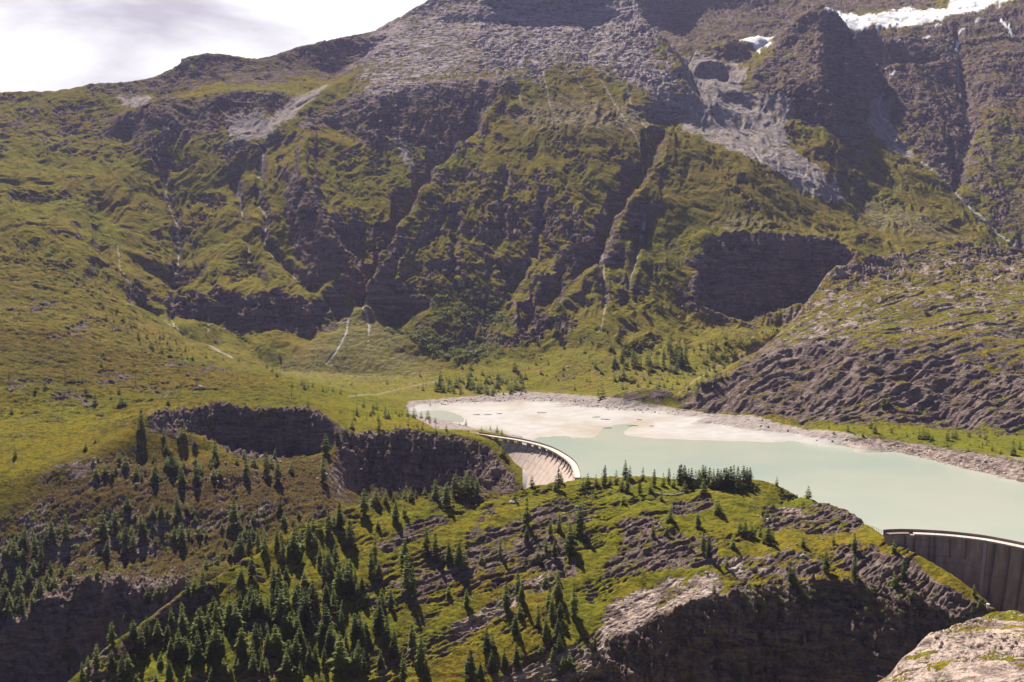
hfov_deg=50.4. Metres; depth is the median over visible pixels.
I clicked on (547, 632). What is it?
conifer tree
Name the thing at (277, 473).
conifer tree
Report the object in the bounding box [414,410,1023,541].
lake water
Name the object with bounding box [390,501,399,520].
conifer tree
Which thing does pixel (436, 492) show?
conifer tree
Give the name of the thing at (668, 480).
conifer tree
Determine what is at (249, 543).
conifer tree
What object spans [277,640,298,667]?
conifer tree
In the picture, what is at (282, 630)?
conifer tree
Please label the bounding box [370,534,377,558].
conifer tree
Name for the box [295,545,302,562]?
conifer tree
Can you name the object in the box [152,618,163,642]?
conifer tree
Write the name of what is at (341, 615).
conifer tree
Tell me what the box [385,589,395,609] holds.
conifer tree
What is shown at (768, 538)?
conifer tree
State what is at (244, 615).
conifer tree
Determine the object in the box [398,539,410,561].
conifer tree
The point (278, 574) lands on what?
conifer tree
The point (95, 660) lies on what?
conifer tree
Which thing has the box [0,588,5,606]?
conifer tree
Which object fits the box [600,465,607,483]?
conifer tree
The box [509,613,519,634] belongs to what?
conifer tree
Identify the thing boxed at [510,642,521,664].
conifer tree
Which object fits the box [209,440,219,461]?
conifer tree
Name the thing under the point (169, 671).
conifer tree
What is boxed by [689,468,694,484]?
conifer tree
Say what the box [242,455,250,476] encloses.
conifer tree
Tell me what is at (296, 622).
conifer tree
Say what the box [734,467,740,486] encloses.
conifer tree
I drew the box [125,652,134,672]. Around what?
conifer tree
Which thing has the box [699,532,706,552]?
conifer tree
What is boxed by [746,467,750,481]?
conifer tree
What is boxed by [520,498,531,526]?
conifer tree
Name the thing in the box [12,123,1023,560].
stone rubble
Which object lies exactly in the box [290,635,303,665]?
conifer tree
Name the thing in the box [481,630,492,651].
conifer tree
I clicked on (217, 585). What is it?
conifer tree
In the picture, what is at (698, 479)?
conifer tree
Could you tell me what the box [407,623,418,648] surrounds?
conifer tree
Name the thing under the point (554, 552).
conifer tree
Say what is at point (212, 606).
conifer tree
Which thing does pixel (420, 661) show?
conifer tree
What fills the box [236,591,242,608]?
conifer tree
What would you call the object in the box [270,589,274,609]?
conifer tree
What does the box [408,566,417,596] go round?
conifer tree
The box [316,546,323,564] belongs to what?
conifer tree
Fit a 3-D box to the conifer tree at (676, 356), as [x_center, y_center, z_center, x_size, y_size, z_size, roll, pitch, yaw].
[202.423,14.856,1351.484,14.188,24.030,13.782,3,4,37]
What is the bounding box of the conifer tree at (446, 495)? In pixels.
[439,484,452,505]
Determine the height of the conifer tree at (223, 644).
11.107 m
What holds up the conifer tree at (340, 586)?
on the ground
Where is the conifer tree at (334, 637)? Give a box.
[322,623,336,643]
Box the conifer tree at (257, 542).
[253,529,260,547]
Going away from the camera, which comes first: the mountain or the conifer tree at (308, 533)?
the conifer tree at (308, 533)
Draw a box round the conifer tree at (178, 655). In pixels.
[173,629,186,659]
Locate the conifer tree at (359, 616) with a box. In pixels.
[357,613,364,638]
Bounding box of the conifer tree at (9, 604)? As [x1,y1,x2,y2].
[3,595,17,613]
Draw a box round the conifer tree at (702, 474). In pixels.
[699,465,707,484]
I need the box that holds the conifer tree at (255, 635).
[249,622,260,646]
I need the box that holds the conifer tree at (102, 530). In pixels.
[92,510,110,539]
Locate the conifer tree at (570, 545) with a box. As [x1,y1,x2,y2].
[563,524,578,552]
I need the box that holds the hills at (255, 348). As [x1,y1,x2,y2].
[0,216,1023,409]
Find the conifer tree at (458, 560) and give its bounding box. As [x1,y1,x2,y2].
[452,540,464,566]
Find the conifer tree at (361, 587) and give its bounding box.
[359,579,365,597]
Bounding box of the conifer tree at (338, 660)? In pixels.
[325,635,351,672]
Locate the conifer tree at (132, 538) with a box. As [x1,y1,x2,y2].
[128,533,136,550]
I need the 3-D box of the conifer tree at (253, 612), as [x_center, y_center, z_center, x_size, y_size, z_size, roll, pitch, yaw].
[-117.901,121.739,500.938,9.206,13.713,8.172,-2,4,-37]
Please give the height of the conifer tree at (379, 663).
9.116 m
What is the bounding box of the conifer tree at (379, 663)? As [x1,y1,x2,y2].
[374,649,384,667]
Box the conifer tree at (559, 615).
[556,602,564,619]
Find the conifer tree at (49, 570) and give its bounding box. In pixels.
[47,561,55,577]
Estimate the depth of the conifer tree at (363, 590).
518.65 m
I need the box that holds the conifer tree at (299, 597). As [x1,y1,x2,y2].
[295,586,302,608]
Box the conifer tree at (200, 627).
[189,609,208,641]
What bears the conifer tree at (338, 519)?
on the ground
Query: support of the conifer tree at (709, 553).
on the ground
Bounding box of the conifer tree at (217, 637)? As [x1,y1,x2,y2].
[206,622,226,655]
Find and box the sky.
[0,0,426,92]
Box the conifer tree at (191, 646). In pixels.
[187,641,193,659]
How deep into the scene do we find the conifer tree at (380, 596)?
514.69 m
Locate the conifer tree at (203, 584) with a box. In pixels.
[197,568,206,592]
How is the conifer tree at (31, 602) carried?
on the ground
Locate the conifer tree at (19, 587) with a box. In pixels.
[13,573,24,596]
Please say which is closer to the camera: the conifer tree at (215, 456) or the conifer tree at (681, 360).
the conifer tree at (215, 456)
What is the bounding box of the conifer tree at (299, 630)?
[292,625,306,649]
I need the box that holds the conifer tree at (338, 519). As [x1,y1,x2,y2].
[333,502,345,529]
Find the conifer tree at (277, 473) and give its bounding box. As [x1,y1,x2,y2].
[272,461,282,481]
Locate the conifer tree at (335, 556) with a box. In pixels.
[332,544,340,564]
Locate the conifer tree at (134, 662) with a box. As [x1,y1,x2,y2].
[132,654,136,668]
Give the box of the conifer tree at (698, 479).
[695,469,702,485]
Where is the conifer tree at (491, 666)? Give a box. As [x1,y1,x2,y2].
[487,650,495,672]
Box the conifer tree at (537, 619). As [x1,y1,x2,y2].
[533,604,540,626]
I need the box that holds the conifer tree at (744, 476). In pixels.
[739,466,747,484]
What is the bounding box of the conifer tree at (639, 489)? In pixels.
[638,479,642,493]
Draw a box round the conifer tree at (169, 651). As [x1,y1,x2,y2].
[165,638,174,661]
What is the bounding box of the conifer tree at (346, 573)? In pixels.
[343,563,354,589]
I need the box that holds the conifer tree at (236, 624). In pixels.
[227,604,246,632]
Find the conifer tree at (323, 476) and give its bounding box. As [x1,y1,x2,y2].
[320,456,326,481]
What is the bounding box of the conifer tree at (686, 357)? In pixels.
[682,346,688,365]
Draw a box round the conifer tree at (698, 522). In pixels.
[695,511,703,527]
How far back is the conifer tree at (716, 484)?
636.28 m
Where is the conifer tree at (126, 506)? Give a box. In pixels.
[120,496,131,512]
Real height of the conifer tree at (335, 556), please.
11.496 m
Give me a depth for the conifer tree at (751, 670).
494.48 m
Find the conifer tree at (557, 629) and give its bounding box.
[552,619,563,638]
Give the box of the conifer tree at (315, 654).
[313,645,318,662]
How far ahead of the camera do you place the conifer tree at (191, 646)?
472.78 m
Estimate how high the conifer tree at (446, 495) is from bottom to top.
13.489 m
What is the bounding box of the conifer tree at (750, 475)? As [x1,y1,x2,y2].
[748,467,753,481]
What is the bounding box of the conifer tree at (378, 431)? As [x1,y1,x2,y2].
[376,417,382,436]
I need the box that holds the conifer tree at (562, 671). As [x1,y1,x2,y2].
[558,656,566,674]
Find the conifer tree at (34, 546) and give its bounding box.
[31,534,38,551]
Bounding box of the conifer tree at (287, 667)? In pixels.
[277,652,296,676]
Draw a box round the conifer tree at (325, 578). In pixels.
[320,558,329,582]
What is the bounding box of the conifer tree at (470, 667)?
[462,649,478,676]
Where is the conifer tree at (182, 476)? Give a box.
[177,465,185,484]
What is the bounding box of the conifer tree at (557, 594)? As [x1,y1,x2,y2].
[551,578,563,599]
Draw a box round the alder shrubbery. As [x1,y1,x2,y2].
[385,270,507,360]
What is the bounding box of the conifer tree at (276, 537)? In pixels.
[273,527,280,542]
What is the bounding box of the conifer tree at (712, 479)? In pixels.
[708,471,715,487]
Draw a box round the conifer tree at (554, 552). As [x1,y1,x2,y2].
[551,540,558,558]
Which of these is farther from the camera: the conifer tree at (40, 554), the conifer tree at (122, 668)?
the conifer tree at (40, 554)
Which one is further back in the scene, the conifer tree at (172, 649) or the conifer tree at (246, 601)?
the conifer tree at (246, 601)
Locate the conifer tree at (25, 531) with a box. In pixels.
[20,528,28,542]
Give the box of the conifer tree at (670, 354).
[667,344,673,360]
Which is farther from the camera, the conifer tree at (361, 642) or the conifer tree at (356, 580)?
the conifer tree at (356, 580)
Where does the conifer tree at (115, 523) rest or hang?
on the ground
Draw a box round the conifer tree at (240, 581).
[234,566,245,587]
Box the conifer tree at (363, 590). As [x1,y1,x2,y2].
[356,576,367,596]
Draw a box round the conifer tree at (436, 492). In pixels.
[431,479,439,499]
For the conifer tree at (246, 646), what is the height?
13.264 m
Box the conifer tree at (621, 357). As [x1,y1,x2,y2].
[619,347,625,362]
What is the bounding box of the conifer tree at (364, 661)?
[360,648,366,670]
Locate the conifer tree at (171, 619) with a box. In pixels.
[168,607,174,624]
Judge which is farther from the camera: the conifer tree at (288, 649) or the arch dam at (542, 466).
the arch dam at (542, 466)
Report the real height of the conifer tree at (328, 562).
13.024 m
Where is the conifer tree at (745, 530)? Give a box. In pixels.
[740,519,749,537]
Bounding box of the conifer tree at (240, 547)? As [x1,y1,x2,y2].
[235,532,247,555]
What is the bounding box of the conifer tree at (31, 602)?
[28,596,34,609]
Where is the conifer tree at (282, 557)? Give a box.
[278,538,286,560]
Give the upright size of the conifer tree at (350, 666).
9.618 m
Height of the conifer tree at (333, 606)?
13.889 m
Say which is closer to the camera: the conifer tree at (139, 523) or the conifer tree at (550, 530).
the conifer tree at (550, 530)
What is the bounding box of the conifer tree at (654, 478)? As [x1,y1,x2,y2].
[651,469,657,485]
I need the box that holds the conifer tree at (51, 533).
[47,520,57,537]
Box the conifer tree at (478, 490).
[473,476,482,494]
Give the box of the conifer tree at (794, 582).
[789,563,799,588]
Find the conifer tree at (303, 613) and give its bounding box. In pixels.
[296,587,312,625]
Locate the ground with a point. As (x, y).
(644, 635)
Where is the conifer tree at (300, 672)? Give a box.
[297,661,303,679]
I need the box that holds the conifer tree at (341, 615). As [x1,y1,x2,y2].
[337,609,344,623]
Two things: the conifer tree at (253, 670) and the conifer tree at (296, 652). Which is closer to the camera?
the conifer tree at (253, 670)
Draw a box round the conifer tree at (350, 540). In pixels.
[342,520,357,546]
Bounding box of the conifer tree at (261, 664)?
[259,657,264,674]
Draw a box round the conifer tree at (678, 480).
[675,465,681,483]
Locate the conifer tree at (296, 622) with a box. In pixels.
[290,616,302,637]
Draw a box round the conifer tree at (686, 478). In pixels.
[683,472,690,484]
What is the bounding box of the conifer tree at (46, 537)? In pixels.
[43,528,50,547]
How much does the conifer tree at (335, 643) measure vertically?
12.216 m
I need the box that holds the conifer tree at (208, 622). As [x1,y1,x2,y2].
[204,612,212,631]
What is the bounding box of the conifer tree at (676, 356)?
[672,344,678,361]
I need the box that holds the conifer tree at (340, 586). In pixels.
[338,578,345,595]
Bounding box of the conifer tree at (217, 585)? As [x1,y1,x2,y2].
[214,574,219,590]
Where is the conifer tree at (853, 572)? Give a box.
[850,556,859,578]
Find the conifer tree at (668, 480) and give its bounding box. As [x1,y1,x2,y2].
[666,470,670,482]
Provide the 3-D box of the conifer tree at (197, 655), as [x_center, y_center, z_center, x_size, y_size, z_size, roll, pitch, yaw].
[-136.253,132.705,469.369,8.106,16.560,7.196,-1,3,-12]
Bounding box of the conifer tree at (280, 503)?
[277,493,282,509]
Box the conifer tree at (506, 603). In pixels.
[500,582,511,610]
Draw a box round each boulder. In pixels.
[509,500,516,503]
[800,553,806,558]
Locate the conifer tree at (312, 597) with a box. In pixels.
[308,577,317,609]
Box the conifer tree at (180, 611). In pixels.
[178,602,184,620]
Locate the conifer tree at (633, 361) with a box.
[629,348,637,366]
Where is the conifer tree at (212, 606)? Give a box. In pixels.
[207,596,220,616]
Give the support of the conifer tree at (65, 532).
on the ground
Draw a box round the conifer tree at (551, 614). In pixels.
[547,597,557,619]
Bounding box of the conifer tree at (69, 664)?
[66,658,71,678]
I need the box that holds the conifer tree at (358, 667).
[352,640,364,674]
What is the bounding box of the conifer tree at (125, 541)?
[118,523,129,547]
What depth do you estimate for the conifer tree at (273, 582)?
517.82 m
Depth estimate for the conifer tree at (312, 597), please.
509.28 m
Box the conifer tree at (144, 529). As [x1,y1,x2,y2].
[139,518,147,535]
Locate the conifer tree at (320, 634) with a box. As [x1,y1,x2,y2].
[315,620,324,642]
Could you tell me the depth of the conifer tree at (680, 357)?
1329.91 m
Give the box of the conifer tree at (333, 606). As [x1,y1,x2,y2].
[330,586,338,612]
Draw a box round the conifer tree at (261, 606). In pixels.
[258,594,265,616]
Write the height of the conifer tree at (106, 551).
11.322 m
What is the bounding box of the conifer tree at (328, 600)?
[324,590,330,606]
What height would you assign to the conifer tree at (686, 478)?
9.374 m
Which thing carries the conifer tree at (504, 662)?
on the ground
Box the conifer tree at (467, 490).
[458,472,470,498]
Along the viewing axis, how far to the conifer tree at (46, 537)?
682.12 m
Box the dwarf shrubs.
[0,233,1022,677]
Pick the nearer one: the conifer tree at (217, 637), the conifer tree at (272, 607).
the conifer tree at (217, 637)
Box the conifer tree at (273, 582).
[268,567,279,593]
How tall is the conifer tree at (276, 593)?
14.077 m
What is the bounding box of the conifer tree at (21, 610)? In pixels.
[15,595,27,615]
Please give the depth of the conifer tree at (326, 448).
808.74 m
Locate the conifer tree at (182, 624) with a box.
[176,604,189,637]
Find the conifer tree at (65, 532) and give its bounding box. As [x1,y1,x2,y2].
[58,518,72,540]
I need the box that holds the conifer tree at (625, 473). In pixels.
[621,460,628,478]
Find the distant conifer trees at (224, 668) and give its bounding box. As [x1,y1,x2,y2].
[0,246,1023,681]
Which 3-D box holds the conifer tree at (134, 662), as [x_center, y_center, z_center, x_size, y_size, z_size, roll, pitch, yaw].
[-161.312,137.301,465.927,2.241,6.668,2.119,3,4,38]
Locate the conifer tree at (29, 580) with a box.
[25,570,33,587]
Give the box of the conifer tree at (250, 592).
[247,585,256,605]
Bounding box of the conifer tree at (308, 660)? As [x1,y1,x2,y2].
[304,647,313,666]
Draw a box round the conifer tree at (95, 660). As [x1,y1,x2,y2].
[89,644,101,667]
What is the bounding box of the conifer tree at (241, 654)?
[237,632,246,660]
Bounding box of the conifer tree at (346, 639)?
[344,629,349,645]
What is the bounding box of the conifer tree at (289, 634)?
[283,612,295,639]
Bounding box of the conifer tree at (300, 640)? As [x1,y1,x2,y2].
[298,631,306,652]
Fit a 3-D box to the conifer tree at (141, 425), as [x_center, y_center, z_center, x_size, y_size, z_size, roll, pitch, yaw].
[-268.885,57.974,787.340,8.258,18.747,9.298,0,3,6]
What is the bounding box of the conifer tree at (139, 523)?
[137,515,142,533]
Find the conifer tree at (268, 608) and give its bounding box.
[264,598,270,619]
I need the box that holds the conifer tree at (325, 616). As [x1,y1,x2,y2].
[317,604,334,630]
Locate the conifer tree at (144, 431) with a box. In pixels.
[141,422,146,437]
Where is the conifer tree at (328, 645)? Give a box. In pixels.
[324,626,335,652]
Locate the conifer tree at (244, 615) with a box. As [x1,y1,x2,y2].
[239,601,247,621]
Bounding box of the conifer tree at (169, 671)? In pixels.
[164,660,174,677]
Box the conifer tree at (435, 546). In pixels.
[429,532,441,556]
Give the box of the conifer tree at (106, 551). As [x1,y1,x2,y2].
[102,539,111,556]
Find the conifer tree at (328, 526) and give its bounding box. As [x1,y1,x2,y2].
[321,508,333,533]
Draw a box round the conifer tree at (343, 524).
[336,503,346,529]
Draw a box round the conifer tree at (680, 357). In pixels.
[676,347,685,364]
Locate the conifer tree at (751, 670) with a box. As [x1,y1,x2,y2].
[749,659,754,681]
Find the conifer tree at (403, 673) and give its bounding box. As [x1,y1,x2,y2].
[398,652,408,680]
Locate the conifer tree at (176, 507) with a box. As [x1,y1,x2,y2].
[173,495,181,510]
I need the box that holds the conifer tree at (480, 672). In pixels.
[477,661,483,677]
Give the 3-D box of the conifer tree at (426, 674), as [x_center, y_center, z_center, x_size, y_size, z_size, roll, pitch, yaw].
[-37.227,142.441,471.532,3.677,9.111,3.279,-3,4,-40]
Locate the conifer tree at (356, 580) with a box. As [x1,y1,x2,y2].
[353,568,358,584]
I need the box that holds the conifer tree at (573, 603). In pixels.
[569,582,579,616]
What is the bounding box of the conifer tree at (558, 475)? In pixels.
[554,468,563,489]
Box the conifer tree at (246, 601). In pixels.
[241,595,249,610]
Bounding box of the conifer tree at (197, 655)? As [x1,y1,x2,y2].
[187,630,205,666]
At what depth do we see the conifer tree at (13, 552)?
668.91 m
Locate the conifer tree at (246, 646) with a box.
[234,628,252,655]
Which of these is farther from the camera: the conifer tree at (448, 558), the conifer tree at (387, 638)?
the conifer tree at (448, 558)
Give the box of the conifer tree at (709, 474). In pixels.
[705,467,712,486]
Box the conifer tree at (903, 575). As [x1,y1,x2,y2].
[900,560,907,579]
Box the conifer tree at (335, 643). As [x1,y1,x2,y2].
[331,631,343,655]
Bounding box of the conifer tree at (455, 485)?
[450,474,459,494]
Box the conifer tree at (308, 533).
[302,520,312,543]
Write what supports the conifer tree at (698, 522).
on the ground
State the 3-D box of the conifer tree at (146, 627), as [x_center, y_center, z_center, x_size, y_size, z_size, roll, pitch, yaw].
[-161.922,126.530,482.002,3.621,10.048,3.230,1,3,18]
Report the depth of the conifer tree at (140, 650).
473.33 m
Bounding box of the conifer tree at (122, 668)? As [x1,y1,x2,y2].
[117,654,129,679]
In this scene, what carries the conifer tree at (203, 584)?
on the ground
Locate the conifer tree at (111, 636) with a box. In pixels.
[107,622,116,644]
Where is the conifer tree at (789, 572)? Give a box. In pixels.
[786,565,792,582]
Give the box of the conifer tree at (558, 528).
[556,514,561,531]
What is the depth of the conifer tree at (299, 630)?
485.59 m
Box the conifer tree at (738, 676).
[735,668,741,681]
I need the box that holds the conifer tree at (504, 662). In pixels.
[500,648,508,668]
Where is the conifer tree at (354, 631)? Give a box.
[349,613,361,644]
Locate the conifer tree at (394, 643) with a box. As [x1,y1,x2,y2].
[389,628,401,659]
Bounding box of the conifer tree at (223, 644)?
[221,634,227,657]
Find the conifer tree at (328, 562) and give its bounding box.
[322,548,334,571]
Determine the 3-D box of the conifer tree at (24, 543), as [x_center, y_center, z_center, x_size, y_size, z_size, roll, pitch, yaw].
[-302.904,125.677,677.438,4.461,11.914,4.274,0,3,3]
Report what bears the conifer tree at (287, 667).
on the ground
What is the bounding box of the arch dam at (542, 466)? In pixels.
[477,432,580,488]
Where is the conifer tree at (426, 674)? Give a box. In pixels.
[422,660,429,678]
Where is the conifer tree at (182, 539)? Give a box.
[176,522,186,543]
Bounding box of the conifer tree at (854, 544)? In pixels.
[851,533,859,551]
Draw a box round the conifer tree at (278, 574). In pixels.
[275,564,283,582]
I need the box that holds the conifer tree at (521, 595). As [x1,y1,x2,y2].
[517,580,525,603]
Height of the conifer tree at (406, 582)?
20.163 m
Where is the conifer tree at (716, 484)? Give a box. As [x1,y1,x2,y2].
[713,469,722,488]
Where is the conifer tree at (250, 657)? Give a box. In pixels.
[244,647,258,666]
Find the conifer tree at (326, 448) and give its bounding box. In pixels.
[321,433,330,453]
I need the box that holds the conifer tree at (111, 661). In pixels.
[104,650,117,671]
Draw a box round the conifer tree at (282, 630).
[278,616,288,638]
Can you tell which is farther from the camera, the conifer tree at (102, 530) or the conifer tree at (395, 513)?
the conifer tree at (102, 530)
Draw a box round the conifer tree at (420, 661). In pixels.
[414,635,428,669]
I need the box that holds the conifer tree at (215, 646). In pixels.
[209,639,219,664]
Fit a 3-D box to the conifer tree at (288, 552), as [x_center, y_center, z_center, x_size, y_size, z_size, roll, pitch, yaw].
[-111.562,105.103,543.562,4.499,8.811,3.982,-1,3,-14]
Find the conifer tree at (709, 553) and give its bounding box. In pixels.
[704,536,714,557]
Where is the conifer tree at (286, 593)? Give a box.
[282,581,291,609]
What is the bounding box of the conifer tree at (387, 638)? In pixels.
[382,616,392,644]
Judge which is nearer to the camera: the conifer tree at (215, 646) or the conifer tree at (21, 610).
the conifer tree at (215, 646)
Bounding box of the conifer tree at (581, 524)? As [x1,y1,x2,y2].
[572,504,587,534]
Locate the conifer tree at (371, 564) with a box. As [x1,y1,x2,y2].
[365,549,375,572]
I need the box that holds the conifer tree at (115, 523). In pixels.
[110,513,118,528]
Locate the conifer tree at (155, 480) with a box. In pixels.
[150,464,159,484]
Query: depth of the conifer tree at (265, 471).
752.32 m
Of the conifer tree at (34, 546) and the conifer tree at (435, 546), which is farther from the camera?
the conifer tree at (34, 546)
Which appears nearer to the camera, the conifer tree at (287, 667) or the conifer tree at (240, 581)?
the conifer tree at (287, 667)
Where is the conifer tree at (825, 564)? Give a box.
[821,551,832,571]
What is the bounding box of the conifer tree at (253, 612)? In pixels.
[248,591,264,620]
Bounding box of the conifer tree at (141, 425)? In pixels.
[135,409,147,432]
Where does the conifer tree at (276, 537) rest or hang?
on the ground
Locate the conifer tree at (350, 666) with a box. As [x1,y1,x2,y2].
[347,652,354,671]
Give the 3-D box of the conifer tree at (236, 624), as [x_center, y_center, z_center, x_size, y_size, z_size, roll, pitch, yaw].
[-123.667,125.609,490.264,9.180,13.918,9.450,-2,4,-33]
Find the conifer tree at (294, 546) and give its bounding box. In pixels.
[285,528,303,554]
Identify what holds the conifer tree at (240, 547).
on the ground
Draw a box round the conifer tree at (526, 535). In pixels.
[522,526,530,540]
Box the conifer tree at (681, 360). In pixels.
[677,348,685,367]
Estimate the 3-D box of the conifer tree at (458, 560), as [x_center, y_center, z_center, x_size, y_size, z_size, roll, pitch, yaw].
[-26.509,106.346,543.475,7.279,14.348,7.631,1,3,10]
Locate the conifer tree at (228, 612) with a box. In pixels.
[221,596,241,627]
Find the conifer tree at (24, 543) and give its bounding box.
[22,534,28,550]
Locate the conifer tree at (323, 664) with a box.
[319,646,327,666]
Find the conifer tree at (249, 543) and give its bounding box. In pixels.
[245,530,253,550]
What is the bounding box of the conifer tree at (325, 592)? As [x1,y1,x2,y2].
[320,582,329,604]
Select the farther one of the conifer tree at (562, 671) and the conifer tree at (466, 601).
the conifer tree at (466, 601)
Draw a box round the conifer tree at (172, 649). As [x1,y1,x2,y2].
[164,637,175,660]
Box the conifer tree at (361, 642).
[357,626,366,651]
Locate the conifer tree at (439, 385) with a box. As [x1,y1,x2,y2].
[435,375,443,389]
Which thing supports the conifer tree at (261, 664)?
on the ground
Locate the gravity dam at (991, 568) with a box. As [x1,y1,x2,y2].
[883,529,1023,612]
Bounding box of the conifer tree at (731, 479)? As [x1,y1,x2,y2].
[723,466,736,488]
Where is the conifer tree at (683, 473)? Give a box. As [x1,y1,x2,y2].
[679,465,691,483]
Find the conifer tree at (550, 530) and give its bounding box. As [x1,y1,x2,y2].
[546,521,553,535]
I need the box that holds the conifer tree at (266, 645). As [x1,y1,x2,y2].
[262,631,270,652]
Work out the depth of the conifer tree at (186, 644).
474.46 m
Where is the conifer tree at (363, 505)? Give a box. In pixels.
[357,488,371,513]
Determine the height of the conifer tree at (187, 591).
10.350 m
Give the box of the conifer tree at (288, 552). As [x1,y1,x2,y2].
[285,543,291,559]
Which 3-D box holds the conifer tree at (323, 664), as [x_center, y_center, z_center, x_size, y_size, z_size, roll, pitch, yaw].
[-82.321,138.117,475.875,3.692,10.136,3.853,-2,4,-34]
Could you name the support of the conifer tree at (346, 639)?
on the ground
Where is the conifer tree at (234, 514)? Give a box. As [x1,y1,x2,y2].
[227,498,239,522]
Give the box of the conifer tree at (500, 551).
[498,539,502,557]
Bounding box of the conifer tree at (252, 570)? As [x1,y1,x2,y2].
[245,554,257,576]
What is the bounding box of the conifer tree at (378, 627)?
[373,605,383,635]
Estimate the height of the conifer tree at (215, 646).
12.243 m
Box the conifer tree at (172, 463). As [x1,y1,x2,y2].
[167,451,176,473]
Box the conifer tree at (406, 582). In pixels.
[399,552,410,590]
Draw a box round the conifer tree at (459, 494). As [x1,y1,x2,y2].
[456,479,464,499]
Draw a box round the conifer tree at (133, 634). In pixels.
[127,619,138,641]
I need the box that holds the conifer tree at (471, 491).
[465,474,475,494]
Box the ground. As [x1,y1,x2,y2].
[0,325,1023,681]
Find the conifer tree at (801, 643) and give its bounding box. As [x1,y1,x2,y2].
[798,632,803,645]
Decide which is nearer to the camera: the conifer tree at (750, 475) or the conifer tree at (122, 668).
the conifer tree at (122, 668)
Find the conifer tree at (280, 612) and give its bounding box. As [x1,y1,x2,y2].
[270,589,288,625]
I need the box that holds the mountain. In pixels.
[0,0,1023,343]
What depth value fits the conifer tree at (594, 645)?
485.91 m
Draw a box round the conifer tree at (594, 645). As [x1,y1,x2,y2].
[591,635,596,650]
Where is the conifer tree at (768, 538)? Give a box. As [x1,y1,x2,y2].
[763,524,773,543]
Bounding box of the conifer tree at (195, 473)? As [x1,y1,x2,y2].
[190,459,200,481]
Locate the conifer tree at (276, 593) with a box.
[273,582,281,609]
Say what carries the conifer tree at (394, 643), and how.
on the ground
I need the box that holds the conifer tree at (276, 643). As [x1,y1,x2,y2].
[267,625,285,655]
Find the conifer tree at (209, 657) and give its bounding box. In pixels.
[205,635,212,662]
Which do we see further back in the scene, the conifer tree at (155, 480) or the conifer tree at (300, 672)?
the conifer tree at (155, 480)
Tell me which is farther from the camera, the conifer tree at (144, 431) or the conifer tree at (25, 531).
the conifer tree at (144, 431)
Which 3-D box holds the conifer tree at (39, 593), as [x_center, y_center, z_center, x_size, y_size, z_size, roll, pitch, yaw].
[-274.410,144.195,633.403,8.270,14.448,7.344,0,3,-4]
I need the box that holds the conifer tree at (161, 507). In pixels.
[158,503,164,518]
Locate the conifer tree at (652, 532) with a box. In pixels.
[650,522,655,537]
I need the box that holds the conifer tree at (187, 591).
[183,578,191,598]
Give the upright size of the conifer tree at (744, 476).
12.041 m
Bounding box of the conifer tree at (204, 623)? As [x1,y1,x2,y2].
[196,606,206,629]
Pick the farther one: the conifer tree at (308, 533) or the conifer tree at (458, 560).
the conifer tree at (308, 533)
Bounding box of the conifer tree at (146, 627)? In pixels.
[143,616,150,636]
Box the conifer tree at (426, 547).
[420,527,430,551]
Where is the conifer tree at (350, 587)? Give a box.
[345,568,355,596]
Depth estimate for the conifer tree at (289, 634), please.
490.41 m
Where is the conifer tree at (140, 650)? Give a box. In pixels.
[132,629,147,658]
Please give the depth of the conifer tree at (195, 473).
736.15 m
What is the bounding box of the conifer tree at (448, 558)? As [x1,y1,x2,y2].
[444,542,453,562]
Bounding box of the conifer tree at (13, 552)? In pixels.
[9,538,19,561]
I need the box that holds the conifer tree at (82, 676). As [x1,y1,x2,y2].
[79,662,86,680]
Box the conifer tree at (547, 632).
[541,613,552,640]
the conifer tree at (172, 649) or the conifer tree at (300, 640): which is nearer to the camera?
the conifer tree at (172, 649)
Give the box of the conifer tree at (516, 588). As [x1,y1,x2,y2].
[512,571,521,595]
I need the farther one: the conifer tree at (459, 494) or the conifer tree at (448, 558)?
the conifer tree at (459, 494)
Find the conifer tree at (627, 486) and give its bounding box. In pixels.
[624,476,630,491]
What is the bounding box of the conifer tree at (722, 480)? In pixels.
[719,468,727,489]
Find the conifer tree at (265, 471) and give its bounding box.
[262,452,271,475]
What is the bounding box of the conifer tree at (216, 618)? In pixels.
[210,601,223,626]
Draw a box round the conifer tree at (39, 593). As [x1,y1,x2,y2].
[33,577,45,599]
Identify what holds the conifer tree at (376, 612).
on the ground
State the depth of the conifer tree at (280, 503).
706.44 m
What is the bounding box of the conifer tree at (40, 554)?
[37,539,44,563]
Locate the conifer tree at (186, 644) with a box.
[181,636,189,657]
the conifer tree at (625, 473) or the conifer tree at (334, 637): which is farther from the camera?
the conifer tree at (625, 473)
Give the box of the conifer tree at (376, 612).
[371,599,386,628]
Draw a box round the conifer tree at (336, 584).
[329,562,345,595]
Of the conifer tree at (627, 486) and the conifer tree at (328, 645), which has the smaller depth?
the conifer tree at (328, 645)
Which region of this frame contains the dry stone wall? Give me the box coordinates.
[655,492,684,495]
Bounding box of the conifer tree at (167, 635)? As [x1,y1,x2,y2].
[163,624,173,640]
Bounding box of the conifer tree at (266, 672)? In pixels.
[263,658,269,677]
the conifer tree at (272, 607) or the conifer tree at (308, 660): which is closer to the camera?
the conifer tree at (308, 660)
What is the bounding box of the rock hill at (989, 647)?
[878,610,1023,681]
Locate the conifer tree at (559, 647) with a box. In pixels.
[555,632,564,653]
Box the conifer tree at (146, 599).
[141,587,151,605]
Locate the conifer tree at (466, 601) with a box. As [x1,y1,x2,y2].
[463,589,472,604]
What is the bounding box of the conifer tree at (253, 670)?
[246,651,258,677]
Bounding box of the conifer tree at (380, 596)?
[378,588,385,606]

